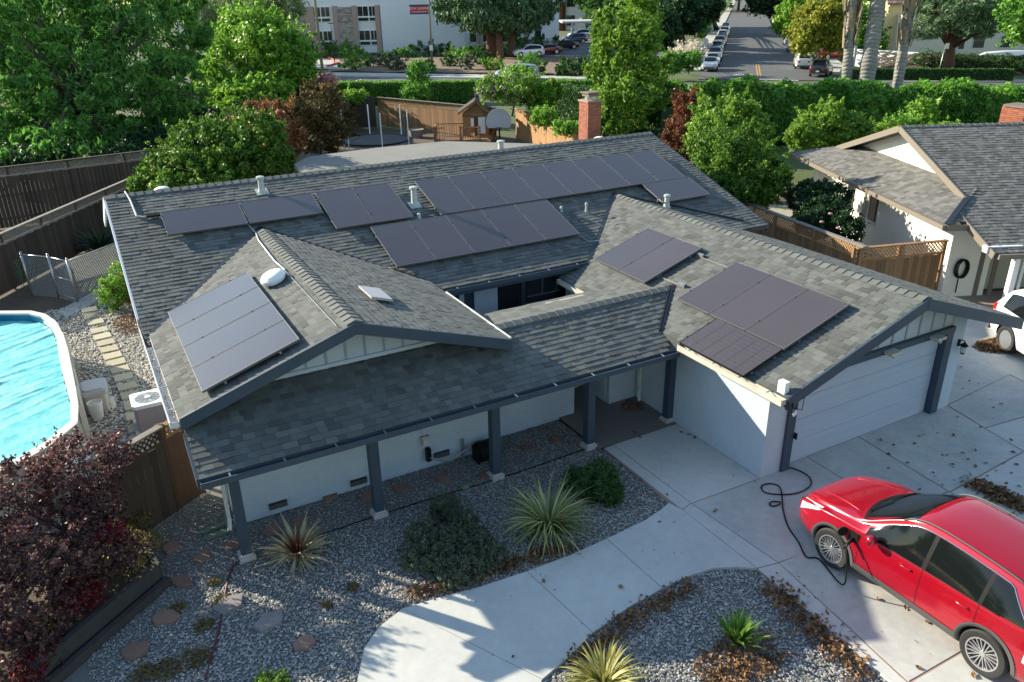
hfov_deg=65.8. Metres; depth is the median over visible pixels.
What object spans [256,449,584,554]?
drip hose
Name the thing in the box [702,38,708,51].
stop sign
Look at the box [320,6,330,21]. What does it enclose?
window
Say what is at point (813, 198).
rose bush
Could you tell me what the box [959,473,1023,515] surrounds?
leaf pile
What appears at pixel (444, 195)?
solar panel
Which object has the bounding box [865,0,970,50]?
yellow house
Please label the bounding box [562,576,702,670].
leaf drift
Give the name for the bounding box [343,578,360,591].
dry weed
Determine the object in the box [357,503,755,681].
walkway
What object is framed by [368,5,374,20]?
window
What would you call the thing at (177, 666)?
dry weed
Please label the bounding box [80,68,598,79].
sidewalk
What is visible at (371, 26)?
apartment building
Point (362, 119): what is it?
plank fence
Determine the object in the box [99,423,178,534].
lattice fence
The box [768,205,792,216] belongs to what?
garden path
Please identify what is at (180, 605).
dry weed
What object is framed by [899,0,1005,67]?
street tree
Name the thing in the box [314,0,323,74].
utility pole
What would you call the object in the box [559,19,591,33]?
carport
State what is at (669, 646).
gravel
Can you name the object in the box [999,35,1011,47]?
window
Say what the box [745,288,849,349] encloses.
solar panel
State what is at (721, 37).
parked car
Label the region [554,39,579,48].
parked car
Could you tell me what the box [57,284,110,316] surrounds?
side path
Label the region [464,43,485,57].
shrub
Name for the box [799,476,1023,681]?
parked car
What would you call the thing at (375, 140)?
trampoline
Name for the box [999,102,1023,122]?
neighbour chimney
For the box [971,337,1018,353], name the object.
leaf pile
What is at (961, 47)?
window
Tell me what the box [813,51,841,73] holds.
sidewalk
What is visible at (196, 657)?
dry weed
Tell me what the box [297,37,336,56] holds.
shrub
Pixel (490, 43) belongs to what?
tree trunk
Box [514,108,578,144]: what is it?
golden fence
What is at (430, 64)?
shrub
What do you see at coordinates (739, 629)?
fleshy plant
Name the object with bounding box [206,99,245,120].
understory bush
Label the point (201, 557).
stepping stone
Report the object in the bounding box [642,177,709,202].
solar panel
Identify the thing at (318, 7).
window
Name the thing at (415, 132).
planter tub
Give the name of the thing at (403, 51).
shrub
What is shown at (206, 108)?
understory bush
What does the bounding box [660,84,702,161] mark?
crape myrtle
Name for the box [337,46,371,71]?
shrub
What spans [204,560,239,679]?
bed edging
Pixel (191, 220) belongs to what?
solar panel
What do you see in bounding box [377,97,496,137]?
lattice fence
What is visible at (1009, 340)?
parked car
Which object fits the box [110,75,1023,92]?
road
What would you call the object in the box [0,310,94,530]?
pool
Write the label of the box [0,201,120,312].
bare soil
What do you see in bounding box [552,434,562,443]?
stepping stone
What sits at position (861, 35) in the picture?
green tree
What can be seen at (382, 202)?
solar panel
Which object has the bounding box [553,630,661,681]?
flax plant
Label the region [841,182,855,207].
window
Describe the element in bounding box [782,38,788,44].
parked car
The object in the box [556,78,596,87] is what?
hedge
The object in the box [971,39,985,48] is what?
window
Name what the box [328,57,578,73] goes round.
planting bed
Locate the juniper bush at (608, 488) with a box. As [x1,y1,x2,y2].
[559,452,626,507]
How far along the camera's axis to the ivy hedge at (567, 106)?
50.39 m
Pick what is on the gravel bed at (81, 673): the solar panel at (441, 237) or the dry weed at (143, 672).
the dry weed at (143, 672)
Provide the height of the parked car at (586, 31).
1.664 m
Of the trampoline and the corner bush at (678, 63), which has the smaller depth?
the trampoline
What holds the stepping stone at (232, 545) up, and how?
on the gravel bed at (81, 673)
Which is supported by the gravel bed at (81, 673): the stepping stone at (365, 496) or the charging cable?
the stepping stone at (365, 496)
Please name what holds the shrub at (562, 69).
on the ground at (802, 172)
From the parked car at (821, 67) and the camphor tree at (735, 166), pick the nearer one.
the camphor tree at (735, 166)
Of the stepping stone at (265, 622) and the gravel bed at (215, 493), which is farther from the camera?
the gravel bed at (215, 493)
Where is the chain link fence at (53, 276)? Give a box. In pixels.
[19,243,119,301]
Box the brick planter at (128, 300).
[118,272,130,302]
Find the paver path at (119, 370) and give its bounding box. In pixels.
[81,306,150,444]
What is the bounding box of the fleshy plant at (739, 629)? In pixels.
[708,599,770,647]
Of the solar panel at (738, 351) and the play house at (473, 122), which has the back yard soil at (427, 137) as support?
the play house at (473, 122)
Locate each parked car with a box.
[512,44,544,56]
[542,43,562,53]
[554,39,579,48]
[561,33,587,42]
[567,29,590,36]
[700,56,718,70]
[705,52,720,65]
[708,46,722,60]
[710,40,723,51]
[714,35,725,47]
[717,30,727,34]
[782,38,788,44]
[786,41,792,51]
[793,52,812,68]
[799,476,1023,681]
[809,59,832,76]
[815,50,843,58]
[986,288,1023,353]
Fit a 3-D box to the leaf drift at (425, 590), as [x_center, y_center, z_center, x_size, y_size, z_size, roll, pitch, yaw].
[-0.256,3.681,12.800,3.175,0.180,0.595,-11,26,-22]
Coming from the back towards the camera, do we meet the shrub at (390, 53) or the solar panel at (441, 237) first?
the shrub at (390, 53)
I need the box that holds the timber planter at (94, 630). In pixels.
[0,528,171,681]
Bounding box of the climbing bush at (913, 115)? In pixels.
[877,90,962,126]
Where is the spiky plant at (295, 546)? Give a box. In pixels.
[241,501,343,582]
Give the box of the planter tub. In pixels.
[408,128,423,137]
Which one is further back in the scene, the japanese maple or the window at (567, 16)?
the window at (567, 16)
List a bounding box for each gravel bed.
[24,420,666,681]
[208,486,233,521]
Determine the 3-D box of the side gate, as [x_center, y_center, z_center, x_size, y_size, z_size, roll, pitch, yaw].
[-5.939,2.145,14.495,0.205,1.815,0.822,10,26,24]
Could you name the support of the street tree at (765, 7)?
on the ground at (802, 172)
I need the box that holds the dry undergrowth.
[22,508,162,636]
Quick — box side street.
[697,0,836,79]
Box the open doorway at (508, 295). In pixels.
[498,283,518,310]
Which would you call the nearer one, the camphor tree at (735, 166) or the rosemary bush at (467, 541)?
the rosemary bush at (467, 541)
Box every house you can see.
[103,131,1023,563]
[433,97,497,142]
[790,122,1023,297]
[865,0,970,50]
[892,3,1023,54]
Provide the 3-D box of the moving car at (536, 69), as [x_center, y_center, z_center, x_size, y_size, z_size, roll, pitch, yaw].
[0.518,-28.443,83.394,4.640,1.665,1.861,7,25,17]
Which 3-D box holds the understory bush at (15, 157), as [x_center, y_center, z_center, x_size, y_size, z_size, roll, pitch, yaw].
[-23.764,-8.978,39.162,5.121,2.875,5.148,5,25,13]
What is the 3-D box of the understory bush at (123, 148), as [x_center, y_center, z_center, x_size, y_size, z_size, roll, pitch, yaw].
[-19.518,-8.914,39.325,5.137,2.490,3.353,16,29,33]
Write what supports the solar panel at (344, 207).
attached to the house at (379, 371)
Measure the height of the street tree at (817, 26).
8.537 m
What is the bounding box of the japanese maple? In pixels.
[0,425,145,681]
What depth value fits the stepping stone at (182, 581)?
12.69 m
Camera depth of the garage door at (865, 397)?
16.07 m
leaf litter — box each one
[112,310,138,334]
[619,399,643,411]
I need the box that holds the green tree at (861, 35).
[839,0,892,50]
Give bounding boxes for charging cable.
[761,467,854,584]
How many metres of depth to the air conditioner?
17.03 m
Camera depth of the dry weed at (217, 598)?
12.32 m
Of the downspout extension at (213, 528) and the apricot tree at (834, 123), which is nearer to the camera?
the downspout extension at (213, 528)
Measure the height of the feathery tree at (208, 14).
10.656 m
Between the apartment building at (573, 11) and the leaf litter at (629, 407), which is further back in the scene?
the apartment building at (573, 11)
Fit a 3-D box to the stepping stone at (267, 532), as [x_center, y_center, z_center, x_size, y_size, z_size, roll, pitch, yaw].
[-4.217,3.330,13.914,0.261,0.065,0.322,0,24,2]
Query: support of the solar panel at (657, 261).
attached to the house at (379, 371)
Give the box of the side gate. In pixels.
[158,420,210,508]
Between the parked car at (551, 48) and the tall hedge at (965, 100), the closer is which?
the tall hedge at (965, 100)
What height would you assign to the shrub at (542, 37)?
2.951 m
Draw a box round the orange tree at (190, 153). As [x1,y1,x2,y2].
[124,105,297,192]
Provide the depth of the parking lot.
118.37 m
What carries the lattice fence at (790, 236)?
on the side yard soil at (782, 199)
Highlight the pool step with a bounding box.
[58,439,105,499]
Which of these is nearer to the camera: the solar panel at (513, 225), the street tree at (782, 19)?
the solar panel at (513, 225)
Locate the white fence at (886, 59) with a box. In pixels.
[853,46,939,67]
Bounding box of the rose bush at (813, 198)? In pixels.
[783,177,869,246]
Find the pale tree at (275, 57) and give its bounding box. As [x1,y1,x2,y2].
[188,0,328,113]
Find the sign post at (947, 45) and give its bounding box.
[939,43,949,67]
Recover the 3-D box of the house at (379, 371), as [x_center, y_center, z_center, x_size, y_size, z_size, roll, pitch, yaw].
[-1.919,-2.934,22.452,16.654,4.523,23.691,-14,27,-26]
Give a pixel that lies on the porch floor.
(615, 423)
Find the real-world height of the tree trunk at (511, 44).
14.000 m
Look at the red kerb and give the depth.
107.43 m
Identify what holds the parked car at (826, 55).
on the sidewalk at (836, 64)
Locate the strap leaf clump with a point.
(94, 241)
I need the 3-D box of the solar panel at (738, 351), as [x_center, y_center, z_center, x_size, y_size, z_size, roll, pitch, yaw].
[4.100,0.114,14.958,0.940,0.382,1.762,-14,27,-26]
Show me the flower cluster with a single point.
(475, 94)
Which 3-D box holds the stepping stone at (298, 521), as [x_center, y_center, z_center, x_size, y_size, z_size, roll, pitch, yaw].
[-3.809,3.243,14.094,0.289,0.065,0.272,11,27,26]
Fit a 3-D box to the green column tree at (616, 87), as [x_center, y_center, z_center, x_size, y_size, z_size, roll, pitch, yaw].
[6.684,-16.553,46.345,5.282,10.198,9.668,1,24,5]
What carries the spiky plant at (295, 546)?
on the gravel bed at (81, 673)
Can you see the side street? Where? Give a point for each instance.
(752, 41)
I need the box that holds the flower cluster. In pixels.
[472,66,536,104]
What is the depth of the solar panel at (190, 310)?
15.58 m
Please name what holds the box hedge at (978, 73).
on the lawn at (1018, 77)
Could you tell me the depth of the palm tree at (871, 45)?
48.60 m
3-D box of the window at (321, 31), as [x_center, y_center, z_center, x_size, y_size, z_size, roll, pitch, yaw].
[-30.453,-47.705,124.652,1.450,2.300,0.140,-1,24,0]
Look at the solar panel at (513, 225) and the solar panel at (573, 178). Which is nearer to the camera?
the solar panel at (513, 225)
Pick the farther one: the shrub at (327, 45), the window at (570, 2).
the window at (570, 2)
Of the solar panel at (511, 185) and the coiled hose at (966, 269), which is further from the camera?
the coiled hose at (966, 269)
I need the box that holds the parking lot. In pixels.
[522,32,663,58]
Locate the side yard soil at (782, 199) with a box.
[680,144,872,257]
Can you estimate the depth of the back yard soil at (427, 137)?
50.44 m
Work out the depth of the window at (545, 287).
19.91 m
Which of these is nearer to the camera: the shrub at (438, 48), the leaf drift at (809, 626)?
the leaf drift at (809, 626)
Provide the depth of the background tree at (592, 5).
168.49 m
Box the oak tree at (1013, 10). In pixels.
[991,0,1023,47]
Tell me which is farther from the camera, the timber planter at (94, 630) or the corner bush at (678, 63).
the corner bush at (678, 63)
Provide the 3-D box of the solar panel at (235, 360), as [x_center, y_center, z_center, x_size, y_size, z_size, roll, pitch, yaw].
[-4.449,0.224,13.203,1.644,0.582,1.002,-14,27,-26]
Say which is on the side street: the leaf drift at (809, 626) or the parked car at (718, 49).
the parked car at (718, 49)
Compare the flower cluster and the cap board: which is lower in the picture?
the cap board
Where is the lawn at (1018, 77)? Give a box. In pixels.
[839,75,1023,80]
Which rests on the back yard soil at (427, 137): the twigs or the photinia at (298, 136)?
the photinia at (298, 136)
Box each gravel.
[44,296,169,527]
[543,568,886,681]
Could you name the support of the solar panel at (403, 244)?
attached to the house at (379, 371)
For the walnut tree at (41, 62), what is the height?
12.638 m
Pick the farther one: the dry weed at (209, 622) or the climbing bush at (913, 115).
the climbing bush at (913, 115)
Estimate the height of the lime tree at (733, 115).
5.143 m
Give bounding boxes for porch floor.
[559,385,676,448]
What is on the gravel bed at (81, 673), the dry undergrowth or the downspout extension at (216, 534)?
the downspout extension at (216, 534)
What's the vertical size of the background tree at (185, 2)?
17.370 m
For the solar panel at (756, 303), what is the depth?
15.80 m
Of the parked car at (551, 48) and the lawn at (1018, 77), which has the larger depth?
the parked car at (551, 48)
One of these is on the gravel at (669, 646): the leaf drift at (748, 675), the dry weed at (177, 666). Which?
the leaf drift at (748, 675)
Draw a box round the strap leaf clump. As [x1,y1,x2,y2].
[64,218,118,262]
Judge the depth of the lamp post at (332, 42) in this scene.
103.25 m
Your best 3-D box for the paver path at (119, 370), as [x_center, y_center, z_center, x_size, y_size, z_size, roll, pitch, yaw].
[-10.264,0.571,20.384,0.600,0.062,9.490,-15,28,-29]
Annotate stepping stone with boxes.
[122,640,150,662]
[152,609,180,626]
[163,541,179,554]
[172,574,192,588]
[194,549,210,564]
[213,593,242,616]
[225,539,238,551]
[254,609,282,632]
[263,523,280,537]
[292,516,305,528]
[293,633,315,652]
[322,492,337,501]
[361,491,371,501]
[393,483,410,493]
[435,472,450,483]
[478,471,489,479]
[521,443,533,451]
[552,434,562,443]
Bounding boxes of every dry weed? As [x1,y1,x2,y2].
[126,660,160,681]
[145,649,184,681]
[166,600,187,612]
[175,642,217,670]
[192,616,215,632]
[207,575,222,587]
[213,592,227,604]
[321,599,336,608]
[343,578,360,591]
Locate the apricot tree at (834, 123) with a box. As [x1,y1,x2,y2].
[782,94,898,150]
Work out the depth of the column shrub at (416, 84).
56.09 m
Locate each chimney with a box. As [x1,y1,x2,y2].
[578,90,602,139]
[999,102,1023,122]
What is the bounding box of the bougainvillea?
[474,63,557,115]
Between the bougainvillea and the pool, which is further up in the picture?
the bougainvillea
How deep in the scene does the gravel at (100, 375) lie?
20.70 m
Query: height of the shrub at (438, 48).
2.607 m
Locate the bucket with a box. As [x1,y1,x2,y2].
[86,399,103,419]
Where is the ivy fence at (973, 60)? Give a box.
[910,47,1023,74]
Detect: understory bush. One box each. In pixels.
[0,133,81,186]
[88,137,152,178]
[121,122,168,148]
[149,90,209,130]
[169,110,217,140]
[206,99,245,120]
[273,81,311,118]
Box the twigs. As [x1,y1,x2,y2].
[475,362,1004,668]
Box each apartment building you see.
[177,0,558,54]
[566,0,625,29]
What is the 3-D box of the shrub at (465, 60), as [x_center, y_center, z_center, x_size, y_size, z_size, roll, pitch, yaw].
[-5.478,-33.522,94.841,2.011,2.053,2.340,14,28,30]
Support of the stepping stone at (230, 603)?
on the gravel bed at (81, 673)
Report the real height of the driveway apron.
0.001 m
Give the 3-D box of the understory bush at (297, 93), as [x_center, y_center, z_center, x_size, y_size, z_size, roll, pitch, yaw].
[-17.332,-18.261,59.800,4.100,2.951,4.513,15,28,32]
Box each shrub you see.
[89,259,128,312]
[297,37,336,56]
[316,38,359,56]
[316,70,339,89]
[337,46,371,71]
[339,83,369,105]
[360,51,387,66]
[381,49,397,59]
[382,55,409,70]
[396,45,417,57]
[398,56,432,106]
[409,38,454,55]
[423,57,436,73]
[440,53,458,66]
[443,43,477,58]
[458,53,476,69]
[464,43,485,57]
[475,50,491,66]
[481,56,504,70]
[485,34,539,55]
[515,51,548,72]
[522,33,564,47]
[554,55,586,75]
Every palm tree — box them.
[841,0,864,80]
[858,0,885,81]
[892,0,921,87]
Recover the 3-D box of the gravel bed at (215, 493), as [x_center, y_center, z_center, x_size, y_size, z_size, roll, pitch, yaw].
[-6.097,2.609,15.705,0.600,0.001,4.500,-14,27,-26]
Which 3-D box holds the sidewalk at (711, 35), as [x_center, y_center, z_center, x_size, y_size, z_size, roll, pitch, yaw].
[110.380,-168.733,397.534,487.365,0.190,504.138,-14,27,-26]
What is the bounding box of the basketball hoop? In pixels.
[486,108,510,139]
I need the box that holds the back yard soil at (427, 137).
[285,128,681,173]
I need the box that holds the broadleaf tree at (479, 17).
[430,0,567,58]
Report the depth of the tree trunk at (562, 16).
181.21 m
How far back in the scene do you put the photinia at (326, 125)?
41.33 m
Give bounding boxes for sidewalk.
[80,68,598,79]
[682,0,734,70]
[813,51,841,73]
[881,80,1023,82]
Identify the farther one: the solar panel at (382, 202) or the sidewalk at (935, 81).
the sidewalk at (935, 81)
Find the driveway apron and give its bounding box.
[316,58,350,68]
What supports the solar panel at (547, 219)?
attached to the house at (379, 371)
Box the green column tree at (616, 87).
[581,0,671,134]
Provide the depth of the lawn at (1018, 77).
75.96 m
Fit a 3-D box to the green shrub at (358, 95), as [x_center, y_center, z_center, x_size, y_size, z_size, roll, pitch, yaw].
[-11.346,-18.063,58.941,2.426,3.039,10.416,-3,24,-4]
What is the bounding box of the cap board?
[740,201,867,247]
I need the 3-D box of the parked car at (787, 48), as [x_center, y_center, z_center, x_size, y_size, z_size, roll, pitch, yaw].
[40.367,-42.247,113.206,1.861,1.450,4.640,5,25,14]
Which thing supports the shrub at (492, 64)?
on the planting bed at (551, 65)
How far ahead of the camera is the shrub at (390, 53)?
109.94 m
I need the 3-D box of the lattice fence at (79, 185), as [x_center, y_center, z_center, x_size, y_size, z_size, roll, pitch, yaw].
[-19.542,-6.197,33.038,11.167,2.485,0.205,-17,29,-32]
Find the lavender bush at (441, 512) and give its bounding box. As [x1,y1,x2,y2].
[425,491,479,530]
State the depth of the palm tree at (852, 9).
49.08 m
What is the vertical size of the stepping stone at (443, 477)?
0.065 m
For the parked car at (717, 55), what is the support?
on the side street
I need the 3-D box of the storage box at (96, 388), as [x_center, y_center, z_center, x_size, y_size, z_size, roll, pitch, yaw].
[-9.514,1.250,18.159,0.650,0.600,0.700,-14,27,-26]
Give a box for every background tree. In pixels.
[128,0,215,61]
[573,0,635,28]
[724,0,741,10]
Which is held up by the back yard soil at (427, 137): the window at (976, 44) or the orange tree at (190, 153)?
the orange tree at (190, 153)
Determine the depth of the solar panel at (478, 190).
21.17 m
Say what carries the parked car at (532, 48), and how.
on the parking lot
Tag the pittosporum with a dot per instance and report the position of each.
(542, 116)
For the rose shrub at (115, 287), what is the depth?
23.66 m
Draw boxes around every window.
[313,6,321,21]
[316,30,322,45]
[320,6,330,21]
[323,30,332,43]
[357,5,368,21]
[359,30,370,44]
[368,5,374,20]
[370,29,376,44]
[526,275,560,301]
[566,15,574,25]
[567,0,574,6]
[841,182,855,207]
[859,193,878,223]
[957,38,964,49]
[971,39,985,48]
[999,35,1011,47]
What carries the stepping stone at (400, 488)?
on the gravel bed at (81, 673)
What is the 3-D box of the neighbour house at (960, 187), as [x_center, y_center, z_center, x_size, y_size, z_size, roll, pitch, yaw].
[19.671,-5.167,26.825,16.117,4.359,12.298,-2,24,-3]
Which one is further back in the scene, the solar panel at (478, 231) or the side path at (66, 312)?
the side path at (66, 312)
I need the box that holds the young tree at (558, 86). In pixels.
[546,77,563,102]
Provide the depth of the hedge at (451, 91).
66.58 m
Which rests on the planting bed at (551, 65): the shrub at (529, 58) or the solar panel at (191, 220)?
the shrub at (529, 58)
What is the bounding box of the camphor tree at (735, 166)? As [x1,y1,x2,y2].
[689,111,796,209]
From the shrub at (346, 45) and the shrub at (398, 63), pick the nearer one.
the shrub at (398, 63)
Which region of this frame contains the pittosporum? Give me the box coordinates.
[527,100,578,138]
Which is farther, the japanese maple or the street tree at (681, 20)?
the street tree at (681, 20)
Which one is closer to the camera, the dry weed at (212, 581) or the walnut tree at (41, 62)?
the dry weed at (212, 581)
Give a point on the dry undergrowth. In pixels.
(133, 524)
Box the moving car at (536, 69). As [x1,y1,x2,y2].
[495,63,539,77]
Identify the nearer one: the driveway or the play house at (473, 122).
the driveway
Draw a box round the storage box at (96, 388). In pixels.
[79,378,116,414]
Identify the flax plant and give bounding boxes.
[485,463,617,568]
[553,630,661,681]
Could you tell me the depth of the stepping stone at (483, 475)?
15.32 m
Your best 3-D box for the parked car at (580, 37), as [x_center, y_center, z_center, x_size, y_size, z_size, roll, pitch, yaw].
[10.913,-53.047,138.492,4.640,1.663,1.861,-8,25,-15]
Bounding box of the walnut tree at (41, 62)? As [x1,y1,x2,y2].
[0,0,214,181]
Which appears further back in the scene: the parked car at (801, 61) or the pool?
the parked car at (801, 61)
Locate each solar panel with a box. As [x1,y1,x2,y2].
[160,202,247,235]
[168,272,257,327]
[175,286,269,346]
[183,302,283,367]
[192,320,299,392]
[239,193,322,223]
[314,187,374,228]
[353,183,413,222]
[370,221,436,267]
[409,215,474,259]
[415,177,474,214]
[446,210,510,253]
[449,172,508,209]
[481,168,541,204]
[481,205,545,246]
[513,164,572,199]
[515,199,579,240]
[543,160,602,194]
[572,157,630,189]
[594,228,673,270]
[600,153,658,185]
[619,237,702,283]
[627,150,684,180]
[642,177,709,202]
[677,262,770,314]
[679,318,782,377]
[710,274,808,330]
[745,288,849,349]
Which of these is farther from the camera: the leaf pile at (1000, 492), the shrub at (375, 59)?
the shrub at (375, 59)
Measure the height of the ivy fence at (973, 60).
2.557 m
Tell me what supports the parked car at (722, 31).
on the side street
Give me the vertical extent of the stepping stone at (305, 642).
0.065 m
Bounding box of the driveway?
[604,291,1023,681]
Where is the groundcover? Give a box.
[254,663,291,681]
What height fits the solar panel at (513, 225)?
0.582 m
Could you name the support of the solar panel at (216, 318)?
attached to the house at (379, 371)
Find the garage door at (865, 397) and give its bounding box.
[790,340,937,462]
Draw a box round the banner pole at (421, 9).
[408,0,433,71]
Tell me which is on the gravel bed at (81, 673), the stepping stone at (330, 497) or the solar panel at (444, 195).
the stepping stone at (330, 497)
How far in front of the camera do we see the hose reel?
15.73 m
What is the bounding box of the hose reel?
[472,438,488,464]
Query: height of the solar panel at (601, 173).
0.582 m
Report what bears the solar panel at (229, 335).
attached to the house at (379, 371)
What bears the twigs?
on the driveway
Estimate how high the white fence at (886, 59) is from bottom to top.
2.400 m
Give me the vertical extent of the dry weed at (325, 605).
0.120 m
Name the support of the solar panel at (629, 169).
attached to the house at (379, 371)
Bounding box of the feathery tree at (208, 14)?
[197,0,309,57]
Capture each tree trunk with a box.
[486,7,496,56]
[508,0,515,56]
[559,1,565,30]
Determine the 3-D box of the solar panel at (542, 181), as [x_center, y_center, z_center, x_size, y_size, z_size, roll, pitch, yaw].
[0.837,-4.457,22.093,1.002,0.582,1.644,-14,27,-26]
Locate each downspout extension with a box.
[201,521,225,535]
[204,528,229,540]
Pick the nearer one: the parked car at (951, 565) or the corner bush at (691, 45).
the parked car at (951, 565)
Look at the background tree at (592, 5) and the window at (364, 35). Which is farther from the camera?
the background tree at (592, 5)
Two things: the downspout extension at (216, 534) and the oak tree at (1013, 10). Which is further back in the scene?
the oak tree at (1013, 10)
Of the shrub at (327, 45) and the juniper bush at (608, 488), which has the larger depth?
the shrub at (327, 45)
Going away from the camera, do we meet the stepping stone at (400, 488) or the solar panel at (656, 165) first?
the stepping stone at (400, 488)
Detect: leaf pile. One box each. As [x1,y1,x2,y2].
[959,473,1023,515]
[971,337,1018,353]
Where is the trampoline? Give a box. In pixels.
[340,104,409,151]
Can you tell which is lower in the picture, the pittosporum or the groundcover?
the groundcover
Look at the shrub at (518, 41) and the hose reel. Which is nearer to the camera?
the hose reel
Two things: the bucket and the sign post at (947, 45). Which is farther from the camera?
the sign post at (947, 45)
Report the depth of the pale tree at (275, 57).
58.78 m
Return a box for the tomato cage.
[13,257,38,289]
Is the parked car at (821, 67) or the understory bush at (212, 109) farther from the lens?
the parked car at (821, 67)
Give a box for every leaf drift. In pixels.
[401,538,583,600]
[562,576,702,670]
[691,627,785,681]
[705,651,790,681]
[744,572,876,681]
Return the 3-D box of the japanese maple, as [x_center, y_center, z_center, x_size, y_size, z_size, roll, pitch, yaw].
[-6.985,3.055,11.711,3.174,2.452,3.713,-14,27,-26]
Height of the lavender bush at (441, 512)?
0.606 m
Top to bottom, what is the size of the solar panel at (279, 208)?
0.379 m
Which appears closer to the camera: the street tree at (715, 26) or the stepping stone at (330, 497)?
the stepping stone at (330, 497)
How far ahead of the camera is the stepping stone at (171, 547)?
13.49 m
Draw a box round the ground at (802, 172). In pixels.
[0,0,1023,522]
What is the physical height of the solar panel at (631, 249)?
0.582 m
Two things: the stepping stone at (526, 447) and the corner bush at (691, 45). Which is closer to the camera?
the stepping stone at (526, 447)
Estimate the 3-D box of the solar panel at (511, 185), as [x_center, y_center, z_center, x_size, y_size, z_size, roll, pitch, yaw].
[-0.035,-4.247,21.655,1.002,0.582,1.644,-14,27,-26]
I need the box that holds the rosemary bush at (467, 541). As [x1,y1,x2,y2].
[395,516,510,592]
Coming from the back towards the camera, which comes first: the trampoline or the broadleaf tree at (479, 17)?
the broadleaf tree at (479, 17)
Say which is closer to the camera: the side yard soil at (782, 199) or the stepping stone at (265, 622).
the stepping stone at (265, 622)
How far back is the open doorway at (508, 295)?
19.52 m
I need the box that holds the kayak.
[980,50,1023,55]
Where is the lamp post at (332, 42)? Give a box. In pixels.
[328,23,334,62]
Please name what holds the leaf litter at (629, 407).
on the porch floor
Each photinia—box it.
[224,92,310,167]
[289,78,361,155]
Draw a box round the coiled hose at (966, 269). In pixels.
[953,259,969,292]
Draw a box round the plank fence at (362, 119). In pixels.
[340,96,376,145]
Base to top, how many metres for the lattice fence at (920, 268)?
1.885 m
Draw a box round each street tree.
[631,0,725,52]
[684,0,728,38]
[741,0,786,21]
[768,0,837,39]
[781,0,862,58]
[899,0,1005,67]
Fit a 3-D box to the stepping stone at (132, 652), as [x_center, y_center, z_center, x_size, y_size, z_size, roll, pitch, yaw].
[-5.413,4.473,11.381,0.361,0.065,0.335,-6,24,-12]
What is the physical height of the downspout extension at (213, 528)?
0.070 m
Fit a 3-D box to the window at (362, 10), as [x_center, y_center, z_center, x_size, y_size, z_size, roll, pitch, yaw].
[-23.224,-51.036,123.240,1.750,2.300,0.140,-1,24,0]
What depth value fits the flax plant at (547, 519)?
13.59 m
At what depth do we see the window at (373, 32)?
124.61 m
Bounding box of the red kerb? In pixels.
[323,55,339,66]
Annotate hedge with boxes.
[335,78,479,103]
[525,77,674,140]
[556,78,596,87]
[646,73,1023,144]
[839,67,1014,81]
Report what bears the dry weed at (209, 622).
on the gravel bed at (81, 673)
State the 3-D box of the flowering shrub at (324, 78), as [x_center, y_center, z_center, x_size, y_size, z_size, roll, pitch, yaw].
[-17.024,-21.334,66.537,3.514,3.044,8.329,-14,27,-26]
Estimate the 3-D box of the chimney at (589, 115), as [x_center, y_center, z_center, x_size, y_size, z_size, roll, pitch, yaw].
[2.720,-7.563,27.655,0.620,2.220,0.620,-14,27,-26]
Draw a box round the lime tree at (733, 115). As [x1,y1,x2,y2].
[678,83,778,163]
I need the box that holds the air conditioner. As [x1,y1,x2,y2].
[129,388,166,434]
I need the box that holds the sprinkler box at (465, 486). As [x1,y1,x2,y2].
[460,482,469,490]
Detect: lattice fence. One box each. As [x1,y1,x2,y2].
[0,148,162,228]
[0,178,131,295]
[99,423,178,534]
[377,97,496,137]
[743,203,862,265]
[850,239,949,290]
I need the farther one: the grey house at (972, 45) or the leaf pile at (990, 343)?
the grey house at (972, 45)
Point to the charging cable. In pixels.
(850, 540)
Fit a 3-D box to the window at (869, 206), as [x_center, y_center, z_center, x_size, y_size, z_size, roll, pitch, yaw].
[12.432,-4.701,27.496,0.090,1.000,1.000,-2,24,-3]
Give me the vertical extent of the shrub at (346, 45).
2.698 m
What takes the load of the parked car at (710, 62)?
on the side street
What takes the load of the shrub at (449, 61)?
on the planting bed at (551, 65)
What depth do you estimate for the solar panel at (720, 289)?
16.60 m
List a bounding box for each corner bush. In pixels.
[659,46,705,78]
[667,38,708,58]

